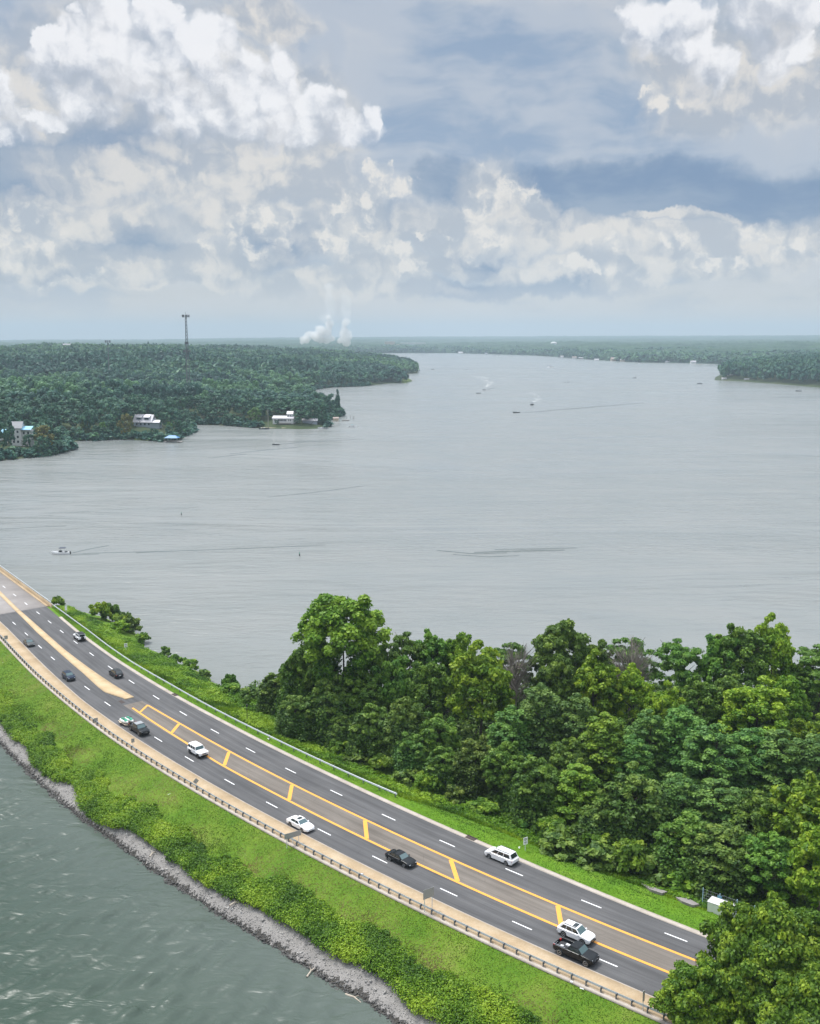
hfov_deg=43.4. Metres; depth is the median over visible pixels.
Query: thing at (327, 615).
tree
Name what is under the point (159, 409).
shore tree
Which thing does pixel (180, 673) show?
undergrowth
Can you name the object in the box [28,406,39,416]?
shore tree
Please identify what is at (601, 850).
shrub
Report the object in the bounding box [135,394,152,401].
shore tree
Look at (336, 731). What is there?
vine covered tree
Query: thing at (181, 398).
shore tree
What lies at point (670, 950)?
yellow line
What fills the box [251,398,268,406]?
shore tree
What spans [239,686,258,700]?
shrub
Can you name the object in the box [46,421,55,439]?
shore tree
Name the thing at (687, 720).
tree
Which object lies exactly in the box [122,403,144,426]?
shore tree
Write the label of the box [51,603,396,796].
guardrail
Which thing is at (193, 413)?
shore tree
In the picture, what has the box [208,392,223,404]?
shore tree
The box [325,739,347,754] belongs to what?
shrub
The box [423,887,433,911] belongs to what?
road sign
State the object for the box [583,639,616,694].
tree
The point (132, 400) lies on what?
shore tree
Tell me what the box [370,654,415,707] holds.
tree
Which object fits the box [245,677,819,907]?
undergrowth
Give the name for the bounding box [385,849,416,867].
sedan
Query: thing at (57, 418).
shore tree
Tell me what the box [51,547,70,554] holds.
boat
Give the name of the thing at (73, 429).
shore tree
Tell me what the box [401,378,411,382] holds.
land
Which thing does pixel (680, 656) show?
tree
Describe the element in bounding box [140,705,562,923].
yellow hatching
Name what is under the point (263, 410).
shore tree
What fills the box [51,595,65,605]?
shrub
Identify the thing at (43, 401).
shore tree
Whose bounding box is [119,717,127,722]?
jet ski
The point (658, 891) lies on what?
path
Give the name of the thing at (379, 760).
shrub
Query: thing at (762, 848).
tree
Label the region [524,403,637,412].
wake
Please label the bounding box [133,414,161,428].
house
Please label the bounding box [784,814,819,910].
tree
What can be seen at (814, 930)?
roadside tree
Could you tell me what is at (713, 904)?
container
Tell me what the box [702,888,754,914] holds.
fence
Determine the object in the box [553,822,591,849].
shrub
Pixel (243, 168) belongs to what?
sky
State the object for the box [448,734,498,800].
vine covered tree
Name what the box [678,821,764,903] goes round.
vine covered tree
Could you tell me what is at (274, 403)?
shore tree
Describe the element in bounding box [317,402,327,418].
shore tree
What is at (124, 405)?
shore tree
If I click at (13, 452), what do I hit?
undergrowth
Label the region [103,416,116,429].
shore tree
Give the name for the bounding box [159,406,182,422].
shore tree
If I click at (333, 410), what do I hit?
shore tree
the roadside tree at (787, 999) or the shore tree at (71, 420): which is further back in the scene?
the shore tree at (71, 420)
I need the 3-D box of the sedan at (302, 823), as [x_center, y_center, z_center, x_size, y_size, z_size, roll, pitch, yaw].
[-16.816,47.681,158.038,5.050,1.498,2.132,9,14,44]
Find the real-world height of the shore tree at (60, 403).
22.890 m
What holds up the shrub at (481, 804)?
on the ground at (566, 993)
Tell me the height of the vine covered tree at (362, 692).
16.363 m
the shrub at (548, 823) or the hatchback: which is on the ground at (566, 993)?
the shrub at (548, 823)
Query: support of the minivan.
on the road at (638, 975)
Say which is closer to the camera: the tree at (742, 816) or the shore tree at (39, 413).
the tree at (742, 816)
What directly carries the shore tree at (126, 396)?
on the land at (267, 420)
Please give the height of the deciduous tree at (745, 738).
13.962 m
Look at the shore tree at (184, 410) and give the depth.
942.45 m
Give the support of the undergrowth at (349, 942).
on the ground at (566, 993)
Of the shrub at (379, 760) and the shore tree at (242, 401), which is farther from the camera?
the shore tree at (242, 401)
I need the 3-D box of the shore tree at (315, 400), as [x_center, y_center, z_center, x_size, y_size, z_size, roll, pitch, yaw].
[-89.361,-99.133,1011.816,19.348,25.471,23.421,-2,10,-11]
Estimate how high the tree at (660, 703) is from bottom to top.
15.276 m
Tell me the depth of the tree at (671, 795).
155.98 m
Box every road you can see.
[0,607,748,1023]
[124,701,697,971]
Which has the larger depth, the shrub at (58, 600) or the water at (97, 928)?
the shrub at (58, 600)
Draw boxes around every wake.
[5,486,565,556]
[69,545,318,554]
[212,437,357,457]
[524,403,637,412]
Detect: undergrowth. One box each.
[0,381,371,460]
[0,688,544,1023]
[58,605,816,910]
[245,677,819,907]
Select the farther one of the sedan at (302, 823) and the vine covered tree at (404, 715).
the vine covered tree at (404, 715)
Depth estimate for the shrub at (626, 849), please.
147.08 m
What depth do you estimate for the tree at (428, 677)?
195.26 m
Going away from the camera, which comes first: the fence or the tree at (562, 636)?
the fence
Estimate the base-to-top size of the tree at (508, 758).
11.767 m
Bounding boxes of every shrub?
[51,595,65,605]
[88,601,111,616]
[99,602,120,620]
[107,620,129,632]
[112,611,131,620]
[121,616,142,632]
[135,632,151,642]
[159,646,171,655]
[169,654,186,662]
[182,659,199,669]
[199,669,211,679]
[217,683,240,693]
[219,674,240,689]
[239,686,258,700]
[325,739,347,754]
[341,752,370,765]
[368,753,393,770]
[390,768,418,786]
[414,770,444,791]
[443,784,465,804]
[465,796,499,813]
[495,786,512,812]
[516,808,543,833]
[536,814,568,837]
[537,831,577,861]
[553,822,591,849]
[570,838,616,871]
[581,831,613,860]
[612,838,648,873]
[629,852,673,886]
[647,842,658,864]
[662,865,696,892]
[687,862,721,896]
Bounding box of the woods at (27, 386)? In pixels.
[0,365,331,447]
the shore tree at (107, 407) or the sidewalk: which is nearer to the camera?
the sidewalk
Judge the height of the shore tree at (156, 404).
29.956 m
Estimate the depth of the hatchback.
225.68 m
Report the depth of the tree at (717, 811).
154.45 m
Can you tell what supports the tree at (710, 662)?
on the ground at (566, 993)
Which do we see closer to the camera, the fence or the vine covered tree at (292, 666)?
the fence
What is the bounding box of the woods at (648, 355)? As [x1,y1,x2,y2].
[194,343,819,362]
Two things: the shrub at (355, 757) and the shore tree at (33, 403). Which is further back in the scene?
the shore tree at (33, 403)
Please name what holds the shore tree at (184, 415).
on the land at (267, 420)
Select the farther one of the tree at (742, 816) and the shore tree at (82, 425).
the shore tree at (82, 425)
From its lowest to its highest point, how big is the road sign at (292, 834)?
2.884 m
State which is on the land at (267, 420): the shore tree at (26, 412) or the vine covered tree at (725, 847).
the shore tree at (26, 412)
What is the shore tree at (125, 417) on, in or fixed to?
on the land at (267, 420)
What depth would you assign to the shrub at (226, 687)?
224.81 m
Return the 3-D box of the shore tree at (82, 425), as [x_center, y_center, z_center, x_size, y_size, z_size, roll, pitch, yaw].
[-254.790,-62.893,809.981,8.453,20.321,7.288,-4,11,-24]
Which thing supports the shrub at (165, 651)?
on the ground at (566, 993)
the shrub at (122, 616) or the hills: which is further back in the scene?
the hills
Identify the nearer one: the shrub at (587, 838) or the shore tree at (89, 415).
the shrub at (587, 838)
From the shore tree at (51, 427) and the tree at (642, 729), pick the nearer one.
the tree at (642, 729)
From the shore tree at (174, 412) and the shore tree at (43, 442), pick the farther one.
the shore tree at (174, 412)
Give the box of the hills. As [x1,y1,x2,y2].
[0,335,819,363]
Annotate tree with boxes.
[0,400,7,414]
[0,415,4,428]
[0,422,10,444]
[2,398,12,411]
[3,409,17,422]
[3,430,12,448]
[4,419,23,446]
[8,402,27,410]
[8,410,22,420]
[18,409,32,423]
[21,423,61,446]
[22,434,30,447]
[24,419,30,425]
[28,399,40,408]
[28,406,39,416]
[30,416,52,426]
[32,436,49,451]
[33,410,47,429]
[34,425,54,444]
[34,436,50,449]
[36,397,51,408]
[36,419,50,434]
[40,406,50,417]
[43,403,63,420]
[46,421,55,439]
[47,406,63,424]
[51,409,61,427]
[51,440,65,447]
[52,405,69,415]
[52,409,69,422]
[53,400,70,410]
[53,427,63,436]
[65,414,79,426]
[67,427,83,436]
[69,405,76,420]
[74,403,83,414]
[75,415,89,430]
[80,420,91,431]
[82,392,100,403]
[83,397,99,407]
[83,409,99,425]
[83,410,94,428]
[84,400,99,415]
[94,401,115,421]
[99,414,116,427]
[103,397,118,405]
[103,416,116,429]
[109,403,132,419]
[117,407,123,422]
[117,413,132,433]
[121,393,137,412]
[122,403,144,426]
[127,397,140,413]
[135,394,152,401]
[139,400,155,414]
[148,428,157,436]
[149,401,160,417]
[154,406,164,419]
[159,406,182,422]
[159,412,167,425]
[164,408,181,425]
[170,401,177,412]
[172,419,183,432]
[173,395,185,409]
[178,413,188,419]
[180,409,191,417]
[183,395,203,412]
[190,411,197,419]
[205,395,216,403]
[206,403,225,420]
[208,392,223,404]
[221,414,233,425]
[226,397,244,412]
[235,397,248,417]
[237,403,252,414]
[241,392,255,414]
[247,407,261,420]
[250,404,272,419]
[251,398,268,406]
[255,672,282,715]
[260,404,265,416]
[267,395,286,414]
[270,400,290,415]
[272,647,316,716]
[272,695,316,742]
[275,404,290,415]
[290,401,301,412]
[290,402,310,414]
[290,593,392,716]
[292,397,303,400]
[293,409,309,424]
[294,640,332,691]
[300,407,312,424]
[304,674,350,745]
[308,404,316,417]
[311,392,322,408]
[311,398,328,410]
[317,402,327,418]
[318,416,331,426]
[324,393,334,407]
[324,715,352,751]
[327,408,338,414]
[335,389,343,414]
[340,669,389,722]
[344,703,389,765]
[364,641,395,682]
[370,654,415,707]
[378,696,429,772]
[387,631,427,670]
[390,731,429,782]
[409,660,446,717]
[411,628,450,708]
[417,711,462,759]
[422,746,458,794]
[439,631,476,690]
[442,639,515,737]
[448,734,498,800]
[480,741,533,796]
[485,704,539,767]
[493,642,533,695]
[503,643,541,709]
[505,756,567,830]
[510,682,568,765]
[528,618,594,685]
[532,653,580,712]
[542,763,602,826]
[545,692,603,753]
[548,736,591,788]
[571,648,623,720]
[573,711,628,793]
[577,799,624,841]
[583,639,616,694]
[597,761,673,855]
[604,734,655,789]
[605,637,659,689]
[606,636,661,725]
[609,662,654,732]
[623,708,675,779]
[642,680,685,735]
[648,956,740,1023]
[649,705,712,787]
[650,810,719,893]
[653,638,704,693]
[657,772,707,822]
[673,677,723,725]
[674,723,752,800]
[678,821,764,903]
[685,778,753,831]
[695,890,819,1023]
[696,633,742,684]
[709,669,756,715]
[712,623,771,686]
[718,675,791,747]
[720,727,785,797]
[726,788,788,836]
[732,961,819,1023]
[738,831,794,899]
[745,612,795,687]
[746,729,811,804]
[759,770,819,866]
[773,675,812,726]
[775,664,819,710]
[779,733,819,784]
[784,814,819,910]
[787,713,819,750]
[793,902,819,957]
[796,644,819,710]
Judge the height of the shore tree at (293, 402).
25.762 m
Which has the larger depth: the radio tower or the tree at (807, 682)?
the radio tower
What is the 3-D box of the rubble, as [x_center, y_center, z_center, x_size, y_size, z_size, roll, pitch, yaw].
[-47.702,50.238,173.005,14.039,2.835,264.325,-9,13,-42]
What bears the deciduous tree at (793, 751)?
on the ground at (566, 993)
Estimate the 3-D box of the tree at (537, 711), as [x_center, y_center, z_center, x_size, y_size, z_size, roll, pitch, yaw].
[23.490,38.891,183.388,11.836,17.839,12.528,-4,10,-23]
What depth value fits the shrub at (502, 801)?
169.23 m
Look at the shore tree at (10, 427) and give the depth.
708.11 m
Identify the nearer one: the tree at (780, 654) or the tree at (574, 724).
the tree at (574, 724)
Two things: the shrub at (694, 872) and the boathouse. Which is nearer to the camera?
the shrub at (694, 872)
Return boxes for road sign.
[284,830,300,842]
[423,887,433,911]
[523,837,527,848]
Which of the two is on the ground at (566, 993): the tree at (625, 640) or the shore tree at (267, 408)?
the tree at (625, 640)
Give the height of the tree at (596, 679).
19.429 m
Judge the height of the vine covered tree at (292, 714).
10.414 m
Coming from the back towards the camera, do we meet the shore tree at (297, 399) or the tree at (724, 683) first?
the shore tree at (297, 399)
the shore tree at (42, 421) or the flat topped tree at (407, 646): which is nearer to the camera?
the flat topped tree at (407, 646)
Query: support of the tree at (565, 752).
on the ground at (566, 993)
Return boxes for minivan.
[484,845,518,865]
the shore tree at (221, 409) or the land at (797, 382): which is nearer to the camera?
the shore tree at (221, 409)
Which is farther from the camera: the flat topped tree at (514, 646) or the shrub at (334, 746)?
the flat topped tree at (514, 646)
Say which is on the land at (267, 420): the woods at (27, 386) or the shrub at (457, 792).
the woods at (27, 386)
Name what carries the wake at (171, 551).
on the water at (676, 501)
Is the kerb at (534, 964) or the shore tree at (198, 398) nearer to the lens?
the kerb at (534, 964)
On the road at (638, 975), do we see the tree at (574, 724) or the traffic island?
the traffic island
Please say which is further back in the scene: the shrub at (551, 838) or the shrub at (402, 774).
the shrub at (402, 774)
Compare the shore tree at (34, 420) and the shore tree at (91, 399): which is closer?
the shore tree at (34, 420)
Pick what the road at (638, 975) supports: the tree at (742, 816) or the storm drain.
the storm drain
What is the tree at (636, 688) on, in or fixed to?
on the ground at (566, 993)
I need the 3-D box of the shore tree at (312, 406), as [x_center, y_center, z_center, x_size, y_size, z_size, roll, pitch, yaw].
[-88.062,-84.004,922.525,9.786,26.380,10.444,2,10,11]
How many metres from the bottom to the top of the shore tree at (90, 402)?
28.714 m
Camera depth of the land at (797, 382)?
1784.08 m
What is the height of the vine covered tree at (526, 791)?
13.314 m
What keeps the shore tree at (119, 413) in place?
on the land at (267, 420)
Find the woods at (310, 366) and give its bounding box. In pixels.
[0,341,419,385]
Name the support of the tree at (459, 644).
on the ground at (566, 993)
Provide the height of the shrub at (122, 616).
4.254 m
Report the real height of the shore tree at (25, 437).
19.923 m
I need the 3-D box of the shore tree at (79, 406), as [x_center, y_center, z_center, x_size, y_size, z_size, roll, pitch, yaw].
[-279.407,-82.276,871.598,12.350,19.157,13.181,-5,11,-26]
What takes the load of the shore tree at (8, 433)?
on the land at (267, 420)
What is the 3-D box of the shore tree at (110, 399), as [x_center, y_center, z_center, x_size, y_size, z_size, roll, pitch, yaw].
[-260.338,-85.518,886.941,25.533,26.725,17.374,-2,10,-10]
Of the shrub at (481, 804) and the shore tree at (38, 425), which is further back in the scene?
the shore tree at (38, 425)
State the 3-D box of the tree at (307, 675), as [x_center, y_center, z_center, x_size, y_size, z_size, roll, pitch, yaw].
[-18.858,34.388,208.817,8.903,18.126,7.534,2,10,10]
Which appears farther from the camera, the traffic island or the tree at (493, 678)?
the traffic island
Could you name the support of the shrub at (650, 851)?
on the ground at (566, 993)
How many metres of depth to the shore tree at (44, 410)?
812.42 m
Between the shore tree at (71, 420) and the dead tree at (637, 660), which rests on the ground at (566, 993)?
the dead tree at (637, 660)
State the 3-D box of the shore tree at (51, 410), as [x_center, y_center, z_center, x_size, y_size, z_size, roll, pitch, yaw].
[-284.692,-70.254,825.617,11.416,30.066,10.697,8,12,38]
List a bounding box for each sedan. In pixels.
[23,638,34,646]
[286,815,314,831]
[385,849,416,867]
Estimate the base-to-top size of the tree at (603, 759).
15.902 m
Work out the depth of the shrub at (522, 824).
161.66 m
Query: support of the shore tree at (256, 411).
on the land at (267, 420)
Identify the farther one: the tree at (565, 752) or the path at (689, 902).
the tree at (565, 752)
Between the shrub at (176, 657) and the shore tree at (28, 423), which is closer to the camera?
the shrub at (176, 657)
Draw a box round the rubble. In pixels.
[0,722,451,1023]
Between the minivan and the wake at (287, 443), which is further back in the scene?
the wake at (287, 443)
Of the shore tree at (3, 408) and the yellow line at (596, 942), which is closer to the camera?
the yellow line at (596, 942)
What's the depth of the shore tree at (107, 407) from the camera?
844.30 m
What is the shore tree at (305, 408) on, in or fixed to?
on the land at (267, 420)
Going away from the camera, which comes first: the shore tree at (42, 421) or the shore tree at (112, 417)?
the shore tree at (42, 421)
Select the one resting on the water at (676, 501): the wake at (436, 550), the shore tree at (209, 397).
the wake at (436, 550)
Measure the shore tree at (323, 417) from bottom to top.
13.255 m
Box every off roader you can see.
[73,631,85,640]
[187,741,208,757]
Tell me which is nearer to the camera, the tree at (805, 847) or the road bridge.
the tree at (805, 847)
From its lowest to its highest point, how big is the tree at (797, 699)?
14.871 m
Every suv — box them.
[109,668,123,677]
[557,919,595,943]
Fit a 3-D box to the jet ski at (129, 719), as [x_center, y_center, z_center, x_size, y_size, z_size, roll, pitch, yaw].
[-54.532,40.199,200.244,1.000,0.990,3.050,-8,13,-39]
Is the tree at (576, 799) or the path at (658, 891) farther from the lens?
the tree at (576, 799)
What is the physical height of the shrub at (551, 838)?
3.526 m
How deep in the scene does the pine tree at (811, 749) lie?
166.45 m
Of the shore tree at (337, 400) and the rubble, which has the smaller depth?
the rubble
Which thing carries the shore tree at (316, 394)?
on the land at (267, 420)
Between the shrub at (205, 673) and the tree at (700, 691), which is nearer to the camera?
the tree at (700, 691)
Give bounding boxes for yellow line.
[132,708,668,972]
[148,705,694,960]
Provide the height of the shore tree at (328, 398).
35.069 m
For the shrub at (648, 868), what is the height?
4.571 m
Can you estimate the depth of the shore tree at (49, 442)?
695.56 m
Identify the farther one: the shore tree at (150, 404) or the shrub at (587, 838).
the shore tree at (150, 404)
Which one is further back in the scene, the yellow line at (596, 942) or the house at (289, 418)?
the house at (289, 418)
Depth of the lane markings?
153.22 m
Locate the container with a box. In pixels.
[707,896,735,916]
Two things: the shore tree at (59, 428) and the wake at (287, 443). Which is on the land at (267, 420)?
the shore tree at (59, 428)
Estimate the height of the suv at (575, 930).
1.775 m
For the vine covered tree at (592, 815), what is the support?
on the ground at (566, 993)
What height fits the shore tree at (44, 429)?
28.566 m
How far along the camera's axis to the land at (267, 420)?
908.12 m
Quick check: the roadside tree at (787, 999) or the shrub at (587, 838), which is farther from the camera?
the shrub at (587, 838)
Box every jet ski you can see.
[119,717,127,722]
[125,716,133,721]
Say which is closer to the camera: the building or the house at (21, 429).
the house at (21, 429)
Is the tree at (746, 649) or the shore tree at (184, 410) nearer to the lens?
the tree at (746, 649)
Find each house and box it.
[0,421,33,446]
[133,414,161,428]
[272,411,295,423]
[302,419,317,424]
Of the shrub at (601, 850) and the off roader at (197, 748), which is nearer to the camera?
the shrub at (601, 850)
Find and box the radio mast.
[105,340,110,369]
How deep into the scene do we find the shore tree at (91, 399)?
865.37 m
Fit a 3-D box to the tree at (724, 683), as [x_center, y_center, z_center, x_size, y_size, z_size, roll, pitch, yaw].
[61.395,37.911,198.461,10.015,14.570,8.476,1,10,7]
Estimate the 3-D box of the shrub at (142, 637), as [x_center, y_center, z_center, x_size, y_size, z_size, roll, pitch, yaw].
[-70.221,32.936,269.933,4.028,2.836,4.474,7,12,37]
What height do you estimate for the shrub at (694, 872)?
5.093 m
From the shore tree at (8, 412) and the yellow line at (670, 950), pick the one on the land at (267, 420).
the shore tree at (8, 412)
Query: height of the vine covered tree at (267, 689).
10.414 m
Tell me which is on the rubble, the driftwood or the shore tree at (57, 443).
the driftwood
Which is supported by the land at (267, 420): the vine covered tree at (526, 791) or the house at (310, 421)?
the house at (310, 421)
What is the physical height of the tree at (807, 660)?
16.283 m
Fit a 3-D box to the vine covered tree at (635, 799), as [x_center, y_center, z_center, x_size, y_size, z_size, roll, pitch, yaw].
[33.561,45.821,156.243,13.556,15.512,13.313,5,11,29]
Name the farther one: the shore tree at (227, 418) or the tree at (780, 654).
the shore tree at (227, 418)
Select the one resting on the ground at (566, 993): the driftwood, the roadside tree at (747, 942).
the roadside tree at (747, 942)
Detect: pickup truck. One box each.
[128,721,149,735]
[553,938,598,966]
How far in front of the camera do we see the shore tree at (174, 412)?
845.55 m
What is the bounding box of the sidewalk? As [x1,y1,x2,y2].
[0,622,671,1022]
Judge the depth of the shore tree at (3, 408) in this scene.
823.83 m
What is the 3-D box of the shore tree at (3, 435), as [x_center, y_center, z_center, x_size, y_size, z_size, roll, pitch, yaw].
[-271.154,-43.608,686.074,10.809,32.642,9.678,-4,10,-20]
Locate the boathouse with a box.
[165,435,182,441]
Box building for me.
[384,341,394,344]
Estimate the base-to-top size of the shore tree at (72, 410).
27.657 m
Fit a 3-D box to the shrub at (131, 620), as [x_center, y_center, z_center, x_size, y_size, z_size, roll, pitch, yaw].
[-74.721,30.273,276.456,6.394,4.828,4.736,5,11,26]
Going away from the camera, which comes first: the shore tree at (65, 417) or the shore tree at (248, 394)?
the shore tree at (65, 417)
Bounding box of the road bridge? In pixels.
[0,565,52,614]
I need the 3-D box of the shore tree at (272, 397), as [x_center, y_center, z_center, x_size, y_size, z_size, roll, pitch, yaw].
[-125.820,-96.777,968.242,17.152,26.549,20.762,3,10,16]
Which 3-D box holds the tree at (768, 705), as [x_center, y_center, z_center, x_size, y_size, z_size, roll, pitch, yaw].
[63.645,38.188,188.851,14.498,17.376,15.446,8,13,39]
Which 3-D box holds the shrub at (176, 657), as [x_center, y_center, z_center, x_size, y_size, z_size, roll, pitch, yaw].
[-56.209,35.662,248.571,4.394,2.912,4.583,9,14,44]
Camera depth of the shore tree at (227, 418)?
925.73 m
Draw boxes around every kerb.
[0,638,671,1023]
[2,623,654,997]
[59,617,707,937]
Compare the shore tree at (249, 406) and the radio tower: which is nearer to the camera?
the shore tree at (249, 406)
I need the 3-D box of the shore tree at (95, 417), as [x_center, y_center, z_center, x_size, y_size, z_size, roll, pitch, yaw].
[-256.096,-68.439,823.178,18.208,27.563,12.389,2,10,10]
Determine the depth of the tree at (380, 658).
207.21 m
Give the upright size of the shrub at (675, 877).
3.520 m
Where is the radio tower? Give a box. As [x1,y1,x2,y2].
[182,312,190,381]
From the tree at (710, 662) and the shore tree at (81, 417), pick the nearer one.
the tree at (710, 662)
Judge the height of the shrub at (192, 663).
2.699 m
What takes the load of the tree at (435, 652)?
on the ground at (566, 993)
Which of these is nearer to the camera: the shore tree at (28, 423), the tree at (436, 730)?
the tree at (436, 730)
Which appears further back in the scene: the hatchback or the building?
the building
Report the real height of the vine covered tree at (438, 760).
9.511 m
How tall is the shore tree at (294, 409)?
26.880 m
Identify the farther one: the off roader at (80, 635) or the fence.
the off roader at (80, 635)
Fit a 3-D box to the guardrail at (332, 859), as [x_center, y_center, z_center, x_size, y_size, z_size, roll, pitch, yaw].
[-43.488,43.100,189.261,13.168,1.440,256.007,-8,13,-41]
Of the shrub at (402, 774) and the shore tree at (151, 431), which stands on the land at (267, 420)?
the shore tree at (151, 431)
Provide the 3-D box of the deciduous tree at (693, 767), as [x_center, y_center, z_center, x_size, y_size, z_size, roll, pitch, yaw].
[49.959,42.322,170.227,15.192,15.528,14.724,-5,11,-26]
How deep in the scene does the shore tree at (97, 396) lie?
887.04 m
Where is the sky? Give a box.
[0,0,819,339]
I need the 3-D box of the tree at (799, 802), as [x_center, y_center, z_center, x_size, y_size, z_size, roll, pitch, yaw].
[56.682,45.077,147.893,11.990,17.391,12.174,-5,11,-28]
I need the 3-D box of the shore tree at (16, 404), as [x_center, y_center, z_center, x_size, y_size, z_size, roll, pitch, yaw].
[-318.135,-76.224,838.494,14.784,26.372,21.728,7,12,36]
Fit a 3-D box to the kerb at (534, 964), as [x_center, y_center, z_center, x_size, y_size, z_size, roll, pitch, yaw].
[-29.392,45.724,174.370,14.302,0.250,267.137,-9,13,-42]
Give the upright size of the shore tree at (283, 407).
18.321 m
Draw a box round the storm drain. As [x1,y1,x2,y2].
[465,834,477,840]
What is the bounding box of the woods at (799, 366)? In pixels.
[717,352,819,381]
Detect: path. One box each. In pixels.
[643,884,666,894]
[676,897,698,906]
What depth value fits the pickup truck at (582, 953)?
124.18 m
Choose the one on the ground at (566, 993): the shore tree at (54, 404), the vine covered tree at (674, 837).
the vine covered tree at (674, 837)
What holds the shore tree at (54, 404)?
on the land at (267, 420)
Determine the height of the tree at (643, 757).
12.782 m
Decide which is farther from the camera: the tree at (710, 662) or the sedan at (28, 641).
the sedan at (28, 641)
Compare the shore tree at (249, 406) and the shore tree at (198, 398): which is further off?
the shore tree at (198, 398)
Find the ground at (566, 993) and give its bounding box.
[0,605,819,1023]
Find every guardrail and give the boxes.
[0,635,666,1019]
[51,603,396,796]
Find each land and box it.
[0,367,417,459]
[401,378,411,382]
[715,375,819,387]
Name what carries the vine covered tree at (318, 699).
on the ground at (566, 993)
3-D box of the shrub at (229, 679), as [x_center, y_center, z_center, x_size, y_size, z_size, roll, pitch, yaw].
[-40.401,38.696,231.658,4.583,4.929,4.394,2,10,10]
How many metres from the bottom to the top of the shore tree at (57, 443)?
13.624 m
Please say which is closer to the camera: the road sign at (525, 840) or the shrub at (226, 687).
the road sign at (525, 840)
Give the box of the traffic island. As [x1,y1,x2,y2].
[16,610,132,698]
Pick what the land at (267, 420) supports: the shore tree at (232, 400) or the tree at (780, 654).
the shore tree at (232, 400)
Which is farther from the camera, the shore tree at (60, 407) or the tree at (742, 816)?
the shore tree at (60, 407)
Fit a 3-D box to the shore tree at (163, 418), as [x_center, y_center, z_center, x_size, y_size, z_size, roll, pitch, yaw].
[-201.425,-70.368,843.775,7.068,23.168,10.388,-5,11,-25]
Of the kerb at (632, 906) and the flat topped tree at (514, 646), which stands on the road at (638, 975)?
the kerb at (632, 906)
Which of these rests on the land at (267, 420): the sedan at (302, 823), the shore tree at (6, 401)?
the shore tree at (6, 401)
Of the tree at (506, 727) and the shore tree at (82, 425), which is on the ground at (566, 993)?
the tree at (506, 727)
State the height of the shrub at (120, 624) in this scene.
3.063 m
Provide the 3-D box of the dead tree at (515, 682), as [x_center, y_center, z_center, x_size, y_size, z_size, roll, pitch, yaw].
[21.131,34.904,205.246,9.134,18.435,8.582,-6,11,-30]
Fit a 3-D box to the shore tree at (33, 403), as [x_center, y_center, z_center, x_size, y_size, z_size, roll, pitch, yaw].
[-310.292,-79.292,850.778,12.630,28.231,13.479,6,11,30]
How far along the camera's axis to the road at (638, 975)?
159.71 m
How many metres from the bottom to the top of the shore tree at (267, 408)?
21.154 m
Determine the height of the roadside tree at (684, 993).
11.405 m
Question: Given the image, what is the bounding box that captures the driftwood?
[345,993,360,1002]
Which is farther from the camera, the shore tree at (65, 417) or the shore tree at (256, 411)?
the shore tree at (256, 411)
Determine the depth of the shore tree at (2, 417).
762.55 m
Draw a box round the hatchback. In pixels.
[61,670,75,680]
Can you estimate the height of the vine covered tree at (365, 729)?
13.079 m
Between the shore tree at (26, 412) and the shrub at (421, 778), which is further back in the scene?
the shore tree at (26, 412)
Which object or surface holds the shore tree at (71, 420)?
on the land at (267, 420)
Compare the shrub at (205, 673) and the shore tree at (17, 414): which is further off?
the shore tree at (17, 414)
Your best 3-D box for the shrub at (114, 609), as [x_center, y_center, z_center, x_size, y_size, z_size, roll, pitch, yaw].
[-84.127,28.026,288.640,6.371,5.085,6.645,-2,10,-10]
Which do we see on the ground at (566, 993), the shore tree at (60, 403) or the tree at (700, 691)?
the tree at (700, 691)
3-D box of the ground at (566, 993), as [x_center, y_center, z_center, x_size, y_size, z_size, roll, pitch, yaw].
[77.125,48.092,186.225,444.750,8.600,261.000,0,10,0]
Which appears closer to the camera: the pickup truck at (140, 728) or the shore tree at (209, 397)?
the pickup truck at (140, 728)
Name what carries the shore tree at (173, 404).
on the land at (267, 420)
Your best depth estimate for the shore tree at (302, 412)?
907.58 m
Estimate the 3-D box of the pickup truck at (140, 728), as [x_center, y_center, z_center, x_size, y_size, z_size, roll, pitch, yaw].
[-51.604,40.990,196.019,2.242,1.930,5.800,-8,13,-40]
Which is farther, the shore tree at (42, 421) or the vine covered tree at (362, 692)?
the shore tree at (42, 421)
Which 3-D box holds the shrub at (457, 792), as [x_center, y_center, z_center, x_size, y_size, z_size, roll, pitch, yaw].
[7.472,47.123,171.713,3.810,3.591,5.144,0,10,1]
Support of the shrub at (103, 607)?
on the ground at (566, 993)
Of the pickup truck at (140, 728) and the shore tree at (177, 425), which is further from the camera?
the shore tree at (177, 425)
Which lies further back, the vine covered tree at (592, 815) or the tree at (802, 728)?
the tree at (802, 728)
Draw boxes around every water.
[0,353,819,687]
[0,745,395,1023]
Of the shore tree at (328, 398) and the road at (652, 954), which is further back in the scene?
the shore tree at (328, 398)
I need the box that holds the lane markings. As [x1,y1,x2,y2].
[13,612,686,966]
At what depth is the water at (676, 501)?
465.45 m

